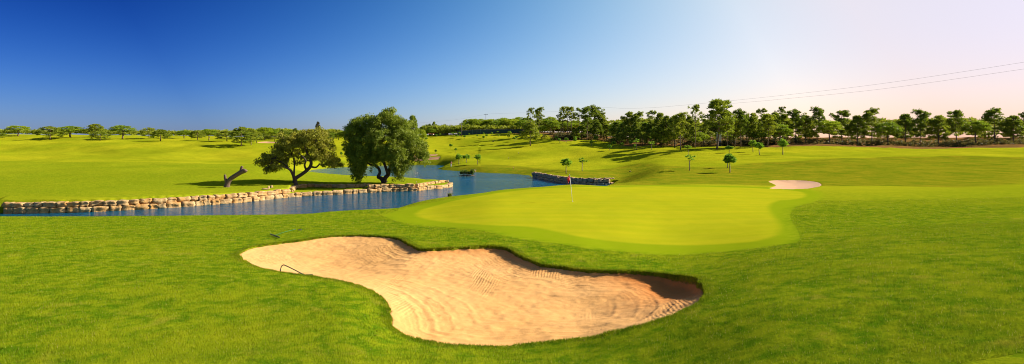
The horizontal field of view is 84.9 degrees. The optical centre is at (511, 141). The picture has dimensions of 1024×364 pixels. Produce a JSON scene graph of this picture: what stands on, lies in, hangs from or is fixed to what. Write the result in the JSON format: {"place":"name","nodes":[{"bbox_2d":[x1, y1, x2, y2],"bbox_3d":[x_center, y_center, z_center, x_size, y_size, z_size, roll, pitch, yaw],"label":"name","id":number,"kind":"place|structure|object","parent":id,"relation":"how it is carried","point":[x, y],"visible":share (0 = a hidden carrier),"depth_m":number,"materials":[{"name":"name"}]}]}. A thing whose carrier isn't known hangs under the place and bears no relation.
{"place":"outdoors","nodes":[
{"label":"outdoors","id":0,"kind":"place"},
{"bbox_2d":[0,165,607,216],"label":"pond water","id":1,"kind":"structure","parent":0,"point":[478,182],"depth_m":81.65,"materials":[{"name":"blue liquid"}]},
{"bbox_2d":[0,132,1023,363],"bbox_3d":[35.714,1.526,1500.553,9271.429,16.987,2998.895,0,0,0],"label":"ground","id":2,"kind":"structure","parent":0,"point":[42,168],"depth_m":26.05,"materials":[{"name":"green plant"}]},
{"bbox_2d":[3,125,30,135],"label":"umbrella pine","id":3,"kind":"object","parent":2,"relation":"on","point":[14,128],"visible":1,"depth_m":262.49,"materials":[{"name":"green plant"}]},
{"bbox_2d":[32,126,66,139],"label":"pine tree","id":4,"kind":"object","parent":2,"relation":"on","point":[48,132],"visible":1,"depth_m":245.03,"materials":[{"name":"green plant"}]},
{"bbox_2d":[59,126,84,136],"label":"umbrella pine","id":5,"kind":"object","parent":2,"relation":"on","point":[75,128],"visible":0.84,"depth_m":254.05,"materials":[{"name":"green plant"}]},
{"bbox_2d":[83,124,106,133],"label":"pine tree","id":6,"kind":"object","parent":2,"relation":"on","point":[96,127],"visible":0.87,"depth_m":257.14,"materials":[{"name":"green plant"}]},
{"bbox_2d":[89,131,111,140],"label":"pine tree","id":7,"kind":"object","parent":2,"relation":"on","point":[100,134],"visible":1,"depth_m":232.42,"materials":[{"name":"green plant"}]},
{"bbox_2d":[107,125,137,138],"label":"umbrella pine","id":8,"kind":"object","parent":2,"relation":"on","point":[118,128],"visible":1,"depth_m":247.53,"materials":[{"name":"green plant"}]},
{"bbox_2d":[140,127,155,136],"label":"pine tree","id":9,"kind":"object","parent":2,"relation":"on","point":[149,130],"visible":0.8,"depth_m":249.58,"materials":[{"name":"green plant"}]},
{"bbox_2d":[150,129,172,140],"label":"pine tree","id":10,"kind":"object","parent":2,"relation":"on","point":[160,132],"visible":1,"depth_m":238.56,"materials":[{"name":"green plant"}]},
{"bbox_2d":[175,130,190,137],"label":"umbrella pine","id":11,"kind":"object","parent":2,"relation":"on","point":[183,132],"visible":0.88,"depth_m":254.38,"materials":[{"name":"green plant"}]},
{"bbox_2d":[188,130,205,139],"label":"pine tree","id":12,"kind":"object","parent":2,"relation":"on","point":[198,134],"visible":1,"depth_m":229.24,"materials":[{"name":"green plant"}]},
{"bbox_2d":[201,129,217,140],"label":"umbrella pine","id":13,"kind":"object","parent":2,"relation":"on","point":[209,131],"visible":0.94,"depth_m":245.67,"materials":[{"name":"green plant"}]},
{"bbox_2d":[214,131,236,140],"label":"pine tree","id":14,"kind":"object","parent":2,"relation":"on","point":[220,133],"visible":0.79,"depth_m":222.89,"materials":[{"name":"green plant"}]},
{"bbox_2d":[1,182,452,213],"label":"stone wall","id":15,"kind":"structure","parent":2,"relation":"on","point":[69,207],"depth_m":72.18,"materials":[{"name":"stone"}]},
{"bbox_2d":[224,166,247,186],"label":"dead tree","id":16,"kind":"object","parent":2,"relation":"on","point":[241,171],"visible":0.99,"depth_m":85.62,"materials":[{"name":"brown wood"}]},
{"bbox_2d":[228,127,252,145],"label":"pine tree","id":17,"kind":"object","parent":2,"relation":"on","point":[242,130],"visible":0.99,"depth_m":206.97,"materials":[{"name":"green plant"}]},
{"bbox_2d":[242,128,259,144],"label":"pine tree","id":18,"kind":"object","parent":2,"relation":"on","point":[253,134],"visible":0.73,"depth_m":211.59,"materials":[{"name":"green plant"}]},
{"bbox_2d":[257,127,272,139],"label":"umbrella pine","id":19,"kind":"object","parent":2,"relation":"on","point":[266,130],"visible":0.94,"depth_m":263.74,"materials":[{"name":"green plant"}]},
{"bbox_2d":[253,126,344,184],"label":"oak tree","id":20,"kind":"object","parent":2,"relation":"on","point":[304,139],"visible":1,"depth_m":92.46,"materials":[{"name":"green plant"}]},
{"bbox_2d":[289,183,370,191],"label":"stone wall","id":21,"kind":"structure","parent":2,"relation":"on","point":[293,188],"depth_m":94.72,"materials":[{"name":"stone"}]},
{"bbox_2d":[341,106,430,182],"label":"oak tree","id":22,"kind":"object","parent":2,"relation":"on","point":[401,147],"visible":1,"depth_m":96.47,"materials":[{"name":"green plant"}]},
{"bbox_2d":[407,115,419,134],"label":"pine tree","id":23,"kind":"object","parent":2,"relation":"on","point":[414,119],"visible":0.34,"depth_m":201.84,"materials":[{"name":"green plant"}]},
{"bbox_2d":[419,129,426,138],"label":"umbrella pine","id":24,"kind":"object","parent":2,"relation":"on","point":[423,133],"visible":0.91,"depth_m":234.48,"materials":[{"name":"green plant"}]},
{"bbox_2d":[414,154,439,160],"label":"sand bunker","id":25,"kind":"object","parent":2,"relation":"on","point":[433,158],"visible":0.31,"depth_m":203.14},
{"bbox_2d":[415,180,448,186],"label":"stone wall","id":26,"kind":"structure","parent":2,"relation":"on","point":[429,183],"depth_m":101.77,"materials":[{"name":"stone"}]},
{"bbox_2d":[458,169,474,175],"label":"islet shrub","id":27,"kind":"object","parent":2,"relation":"on","point":[471,172],"visible":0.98,"depth_m":135.92,"materials":[{"name":"green plant"}]},
{"bbox_2d":[240,236,702,345],"bbox_3d":[-2.958,4.755,20.933,9.815,1.341,20.906,0,0,-44],"label":"sand bunker","id":28,"kind":"object","parent":2,"relation":"on","point":[492,296],"visible":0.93,"depth_m":18.84},
{"bbox_2d":[467,118,482,124],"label":"umbrella pine","id":29,"kind":"object","parent":2,"relation":"on","point":[475,120],"visible":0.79,"depth_m":309.06,"materials":[{"name":"green plant"}]},
{"bbox_2d":[458,129,532,134],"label":"screen fence","id":30,"kind":"object","parent":2,"relation":"on","point":[476,131],"visible":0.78,"depth_m":288.74,"materials":[{"name":"green"}]},
{"bbox_2d":[502,119,515,125],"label":"umbrella pine","id":31,"kind":"object","parent":2,"relation":"on","point":[508,121],"visible":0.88,"depth_m":303.73,"materials":[{"name":"green plant"}]},
{"bbox_2d":[0,116,1023,138],"bbox_3d":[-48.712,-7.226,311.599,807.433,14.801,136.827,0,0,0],"label":"wood","id":32,"kind":"object","parent":2,"relation":"on","point":[444,128],"visible":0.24,"depth_m":294.06,"materials":[{"name":"green plant"}]},
{"bbox_2d":[514,120,528,131],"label":"umbrella pine","id":33,"kind":"object","parent":2,"relation":"on","point":[519,123],"visible":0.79,"depth_m":283.40,"materials":[{"name":"green plant"}]},
{"bbox_2d":[517,121,540,145],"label":"pine tree","id":34,"kind":"object","parent":2,"relation":"on","point":[528,127],"visible":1,"depth_m":215.66,"materials":[{"name":"green plant"}]},
{"bbox_2d":[526,107,537,120],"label":"pine tree","id":35,"kind":"object","parent":2,"relation":"on","point":[530,110],"visible":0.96,"depth_m":249.37,"materials":[{"name":"green plant"}]},
{"bbox_2d":[535,107,544,133],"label":"pine tree","id":36,"kind":"object","parent":2,"relation":"on","point":[539,114],"visible":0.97,"depth_m":262.08,"materials":[{"name":"green plant"}]},
{"bbox_2d":[547,121,560,132],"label":"umbrella pine","id":37,"kind":"object","parent":2,"relation":"on","point":[551,124],"visible":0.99,"depth_m":258.91,"materials":[{"name":"green plant"}]},
{"bbox_2d":[558,106,570,121],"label":"pine tree","id":38,"kind":"object","parent":2,"relation":"on","point":[563,108],"visible":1,"depth_m":244.57,"materials":[{"name":"green plant"}]},
{"bbox_2d":[560,158,571,173],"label":"pine sapling","id":39,"kind":"object","parent":2,"relation":"on","point":[567,162],"visible":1,"depth_m":123.21,"materials":[{"name":"green plant"}]},
{"bbox_2d":[562,107,571,134],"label":"pine tree","id":40,"kind":"object","parent":2,"relation":"on","point":[567,117],"visible":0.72,"depth_m":248.61,"materials":[{"name":"green plant"}]},
{"bbox_2d":[562,121,576,132],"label":"umbrella pine","id":41,"kind":"object","parent":2,"relation":"on","point":[569,123],"visible":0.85,"depth_m":268.54,"materials":[{"name":"green plant"}]},
{"bbox_2d":[567,106,576,125],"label":"pine tree","id":42,"kind":"object","parent":2,"relation":"on","point":[570,110],"visible":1,"depth_m":246.29,"materials":[{"name":"green plant"}]},
{"bbox_2d":[532,172,613,184],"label":"stone wall","id":43,"kind":"structure","parent":2,"relation":"on","point":[563,179],"depth_m":110.64,"materials":[{"name":"grey stone"}]},
{"bbox_2d":[570,129,579,136],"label":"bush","id":44,"kind":"object","parent":2,"relation":"on","point":[574,132],"visible":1,"depth_m":234.10,"materials":[{"name":"green plant"}]},
{"bbox_2d":[572,107,584,124],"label":"pine tree","id":45,"kind":"object","parent":2,"relation":"on","point":[577,115],"visible":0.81,"depth_m":249.07,"materials":[{"name":"green plant"}]},
{"bbox_2d":[576,125,588,139],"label":"pine tree","id":46,"kind":"object","parent":2,"relation":"on","point":[583,132],"visible":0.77,"depth_m":236.62,"materials":[{"name":"green plant"}]},
{"bbox_2d":[580,107,598,139],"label":"pine tree","id":47,"kind":"object","parent":2,"relation":"on","point":[587,118],"visible":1,"depth_m":234.66,"materials":[{"name":"green plant"}]},
{"bbox_2d":[587,104,604,134],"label":"pine tree","id":48,"kind":"object","parent":2,"relation":"on","point":[593,108],"visible":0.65,"depth_m":244.33,"materials":[{"name":"green plant"}]},
{"bbox_2d":[589,122,604,139],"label":"pine tree","id":49,"kind":"object","parent":2,"relation":"on","point":[595,128],"visible":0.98,"depth_m":239.06,"materials":[{"name":"green plant"}]},
{"bbox_2d":[600,124,611,136],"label":"pine tree","id":50,"kind":"object","parent":2,"relation":"on","point":[605,127],"visible":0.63,"depth_m":241.34,"materials":[{"name":"green plant"}]},
{"bbox_2d":[415,186,804,244],"bbox_3d":[9.328,4.941,47.612,26.719,0.889,39.814,0,0,30],"label":"putting green","id":51,"kind":"object","parent":2,"relation":"on","point":[658,215],"visible":1,"depth_m":38.02,"materials":[{"name":"green plant"}]},
{"bbox_2d":[607,122,622,141],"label":"pine tree","id":52,"kind":"object","parent":2,"relation":"on","point":[614,127],"visible":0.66,"depth_m":221.72,"materials":[{"name":"green plant"}]},
{"bbox_2d":[615,123,625,137],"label":"pine tree","id":53,"kind":"object","parent":2,"relation":"on","point":[620,127],"visible":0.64,"depth_m":215.71,"materials":[{"name":"green plant"}]},
{"bbox_2d":[620,116,631,125],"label":"pine tree","id":54,"kind":"object","parent":2,"relation":"on","point":[623,118],"visible":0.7,"depth_m":219.09,"materials":[{"name":"green plant"}]},
{"bbox_2d":[622,126,630,143],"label":"pine tree","id":55,"kind":"object","parent":2,"relation":"on","point":[626,132],"visible":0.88,"depth_m":209.26,"materials":[{"name":"green plant"}]},
{"bbox_2d":[624,111,633,127],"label":"pine tree","id":56,"kind":"object","parent":2,"relation":"on","point":[629,114],"visible":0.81,"depth_m":218.34,"materials":[{"name":"green plant"}]},
{"bbox_2d":[627,132,638,140],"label":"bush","id":57,"kind":"object","parent":2,"relation":"on","point":[633,135],"visible":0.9,"depth_m":203.03,"materials":[{"name":"green plant"}]},
{"bbox_2d":[631,122,640,142],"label":"pine tree","id":58,"kind":"object","parent":2,"relation":"on","point":[635,127],"visible":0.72,"depth_m":209.09,"materials":[{"name":"green plant"}]},
{"bbox_2d":[632,111,645,131],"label":"pine tree","id":59,"kind":"object","parent":2,"relation":"on","point":[636,117],"visible":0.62,"depth_m":217.43,"materials":[{"name":"green plant"}]},
{"bbox_2d":[637,131,648,144],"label":"pine tree","id":60,"kind":"object","parent":2,"relation":"on","point":[643,135],"visible":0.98,"depth_m":201.22,"materials":[{"name":"green plant"}]},
{"bbox_2d":[636,123,649,138],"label":"pine tree","id":61,"kind":"object","parent":2,"relation":"on","point":[643,127],"visible":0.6,"depth_m":206.90,"materials":[{"name":"green plant"}]},
{"bbox_2d":[644,121,655,140],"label":"pine tree","id":62,"kind":"object","parent":2,"relation":"on","point":[650,124],"visible":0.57,"depth_m":204.18,"materials":[{"name":"green plant"}]},
{"bbox_2d":[645,110,659,139],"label":"pine tree","id":63,"kind":"object","parent":2,"relation":"on","point":[650,117],"visible":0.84,"depth_m":214.29,"materials":[{"name":"green plant"}]},
{"bbox_2d":[649,126,665,143],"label":"pine tree","id":64,"kind":"object","parent":2,"relation":"on","point":[654,129],"visible":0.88,"depth_m":190.49,"materials":[{"name":"green plant"}]},
{"bbox_2d":[653,112,665,128],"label":"pine tree","id":65,"kind":"object","parent":2,"relation":"on","point":[660,117],"visible":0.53,"depth_m":206.52,"materials":[{"name":"green plant"}]},
{"bbox_2d":[652,127,669,146],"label":"pine tree","id":66,"kind":"object","parent":2,"relation":"on","point":[663,132],"visible":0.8,"depth_m":190.44,"materials":[{"name":"green plant"}]},
{"bbox_2d":[662,115,673,133],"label":"pine tree","id":67,"kind":"object","parent":2,"relation":"on","point":[666,118],"visible":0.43,"depth_m":204.36,"materials":[{"name":"green plant"}]},
{"bbox_2d":[663,115,685,147],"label":"pine tree","id":68,"kind":"object","parent":2,"relation":"on","point":[671,133],"visible":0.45,"depth_m":190.37,"materials":[{"name":"green plant"}]},
{"bbox_2d":[669,112,690,149],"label":"pine tree","id":69,"kind":"object","parent":2,"relation":"on","point":[677,120],"visible":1,"depth_m":179.17,"materials":[{"name":"green plant"}]},
{"bbox_2d":[684,116,696,140],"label":"pine tree","id":70,"kind":"object","parent":2,"relation":"on","point":[691,122],"visible":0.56,"depth_m":196.70,"materials":[{"name":"green plant"}]},
{"bbox_2d":[686,125,698,142],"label":"pine tree","id":71,"kind":"object","parent":2,"relation":"on","point":[692,129],"visible":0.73,"depth_m":190.53,"materials":[{"name":"green plant"}]},
{"bbox_2d":[687,104,704,147],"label":"pine tree","id":72,"kind":"object","parent":2,"relation":"on","point":[695,107],"visible":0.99,"depth_m":183.06,"materials":[{"name":"green plant"}]},
{"bbox_2d":[697,134,710,146],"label":"umbrella pine","id":73,"kind":"object","parent":2,"relation":"on","point":[706,136],"visible":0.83,"depth_m":189.48,"materials":[{"name":"green plant"}]},
{"bbox_2d":[699,117,710,140],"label":"pine tree","id":74,"kind":"object","parent":2,"relation":"on","point":[706,129],"visible":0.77,"depth_m":199.37,"materials":[{"name":"green plant"}]},
{"bbox_2d":[702,98,738,149],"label":"pine tree","id":75,"kind":"object","parent":2,"relation":"on","point":[718,105],"visible":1,"depth_m":174.46,"materials":[{"name":"green plant"}]},
{"bbox_2d":[719,111,736,145],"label":"pine tree","id":76,"kind":"object","parent":2,"relation":"on","point":[732,131],"visible":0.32,"depth_m":176.99,"materials":[{"name":"green plant"}]},
{"bbox_2d":[722,153,736,172],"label":"pine sapling","id":77,"kind":"object","parent":2,"relation":"on","point":[729,158],"visible":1,"depth_m":90.48,"materials":[{"name":"green plant"}]},
{"bbox_2d":[729,116,743,146],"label":"pine tree","id":78,"kind":"object","parent":2,"relation":"on","point":[737,133],"visible":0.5,"depth_m":181.96,"materials":[{"name":"green plant"}]},
{"bbox_2d":[733,108,749,146],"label":"pine tree","id":79,"kind":"object","parent":2,"relation":"on","point":[739,112],"visible":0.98,"depth_m":181.90,"materials":[{"name":"green plant"}]},
{"bbox_2d":[744,114,753,144],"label":"pine tree","id":80,"kind":"object","parent":2,"relation":"on","point":[747,126],"visible":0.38,"depth_m":191.97,"materials":[{"name":"green plant"}]},
{"bbox_2d":[745,113,761,139],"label":"pine tree","id":81,"kind":"object","parent":2,"relation":"on","point":[755,128],"visible":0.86,"depth_m":191.44,"materials":[{"name":"green plant"}]},
{"bbox_2d":[749,131,766,139],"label":"umbrella pine","id":82,"kind":"object","parent":2,"relation":"on","point":[761,135],"visible":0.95,"depth_m":190.09,"materials":[{"name":"green plant"}]},
{"bbox_2d":[754,142,763,154],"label":"pine sapling","id":83,"kind":"object","parent":2,"relation":"on","point":[759,145],"visible":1,"depth_m":153.47,"materials":[{"name":"green plant"}]},
{"bbox_2d":[756,108,766,139],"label":"pine tree","id":84,"kind":"object","parent":2,"relation":"on","point":[758,111],"visible":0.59,"depth_m":198.88,"materials":[{"name":"green plant"}]},
{"bbox_2d":[757,113,781,146],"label":"pine tree","id":85,"kind":"object","parent":2,"relation":"on","point":[772,126],"visible":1,"depth_m":181.49,"materials":[{"name":"green plant"}]},
{"bbox_2d":[765,112,782,140],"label":"pine tree","id":86,"kind":"object","parent":2,"relation":"on","point":[778,120],"visible":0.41,"depth_m":193.31,"materials":[{"name":"green plant"}]},
{"bbox_2d":[774,106,788,138],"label":"pine tree","id":87,"kind":"object","parent":2,"relation":"on","point":[781,110],"visible":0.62,"depth_m":200.50,"materials":[{"name":"green plant"}]},
{"bbox_2d":[540,129,1023,146],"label":"undergrowth","id":88,"kind":"object","parent":2,"relation":"on","point":[952,143],"visible":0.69,"depth_m":192.78,"materials":[{"name":"green plant"}]},
{"bbox_2d":[773,123,792,140],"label":"umbrella pine","id":89,"kind":"object","parent":2,"relation":"on","point":[784,130],"visible":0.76,"depth_m":186.27,"materials":[{"name":"green plant"}]},
{"bbox_2d":[774,114,791,137],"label":"pine tree","id":90,"kind":"object","parent":2,"relation":"on","point":[785,119],"visible":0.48,"depth_m":195.05,"materials":[{"name":"green plant"}]},
{"bbox_2d":[778,139,788,154],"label":"pine sapling","id":91,"kind":"object","parent":2,"relation":"on","point":[782,143],"visible":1,"depth_m":151.23,"materials":[{"name":"green plant"}]},
{"bbox_2d":[769,180,820,188],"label":"sand bunker","id":92,"kind":"object","parent":2,"relation":"on","point":[789,184],"visible":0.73,"depth_m":71.64},
{"bbox_2d":[786,109,806,142],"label":"pine tree","id":93,"kind":"object","parent":2,"relation":"on","point":[796,116],"visible":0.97,"depth_m":191.43,"materials":[{"name":"green plant"}]},
{"bbox_2d":[796,115,817,141],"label":"pine tree","id":94,"kind":"object","parent":2,"relation":"on","point":[809,123],"visible":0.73,"depth_m":192.51,"materials":[{"name":"green plant"}]},
{"bbox_2d":[809,106,825,143],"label":"pine tree","id":95,"kind":"object","parent":2,"relation":"on","point":[819,112],"visible":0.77,"depth_m":194.93,"materials":[{"name":"green plant"}]},
{"bbox_2d":[816,120,844,143],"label":"umbrella pine","id":96,"kind":"object","parent":2,"relation":"on","point":[829,129],"visible":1,"depth_m":188.43,"materials":[{"name":"green plant"}]},
{"bbox_2d":[828,110,850,140],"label":"pine tree","id":97,"kind":"object","parent":2,"relation":"on","point":[844,113],"visible":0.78,"depth_m":196.58,"materials":[{"name":"green plant"}]},
{"bbox_2d":[842,115,869,145],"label":"pine tree","id":98,"kind":"object","parent":2,"relation":"on","point":[854,129],"visible":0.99,"depth_m":194.26,"materials":[{"name":"green plant"}]},
{"bbox_2d":[859,107,883,141],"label":"pine tree","id":99,"kind":"object","parent":2,"relation":"on","point":[868,114],"visible":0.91,"depth_m":195.13,"materials":[{"name":"green plant"}]},
{"bbox_2d":[873,122,902,142],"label":"umbrella pine","id":100,"kind":"object","parent":2,"relation":"on","point":[889,127],"visible":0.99,"depth_m":189.97,"materials":[{"name":"green plant"}]},
{"bbox_2d":[894,114,920,140],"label":"pine tree","id":101,"kind":"object","parent":2,"relation":"on","point":[905,122],"visible":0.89,"depth_m":194.85,"materials":[{"name":"green plant"}]},
{"bbox_2d":[910,108,931,141],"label":"pine tree","id":102,"kind":"object","parent":2,"relation":"on","point":[923,118],"visible":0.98,"depth_m":196.44,"materials":[{"name":"green plant"}]},
{"bbox_2d":[922,114,951,145],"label":"pine tree","id":103,"kind":"object","parent":2,"relation":"on","point":[941,122],"visible":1,"depth_m":194.52,"materials":[{"name":"green plant"}]},
{"bbox_2d":[945,109,966,144],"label":"pine tree","id":104,"kind":"object","parent":2,"relation":"on","point":[956,115],"visible":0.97,"depth_m":197.31,"materials":[{"name":"green plant"}]},
{"bbox_2d":[959,120,992,143],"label":"umbrella pine","id":105,"kind":"object","parent":2,"relation":"on","point":[980,126],"visible":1,"depth_m":191.29,"materials":[{"name":"green plant"}]},
{"bbox_2d":[981,107,1011,138],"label":"pine tree","id":106,"kind":"object","parent":2,"relation":"on","point":[990,116],"visible":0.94,"depth_m":194.83,"materials":[{"name":"green plant"}]},
{"bbox_2d":[998,115,1023,141],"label":"pine tree","id":107,"kind":"object","parent":2,"relation":"on","point":[1007,130],"visible":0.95,"depth_m":194.21,"materials":[{"name":"green plant"}]},
{"bbox_2d":[0,0,1023,137],"label":"sky","id":108,"kind":"structure","parent":0,"point":[177,65],"materials":[{"name":"blue"}]},
{"bbox_2d":[500,62,1021,113],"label":"power line","id":109,"kind":"object","parent":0,"point":[834,89],"visible":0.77,"depth_m":225.65,"materials":[{"name":"black metal"}]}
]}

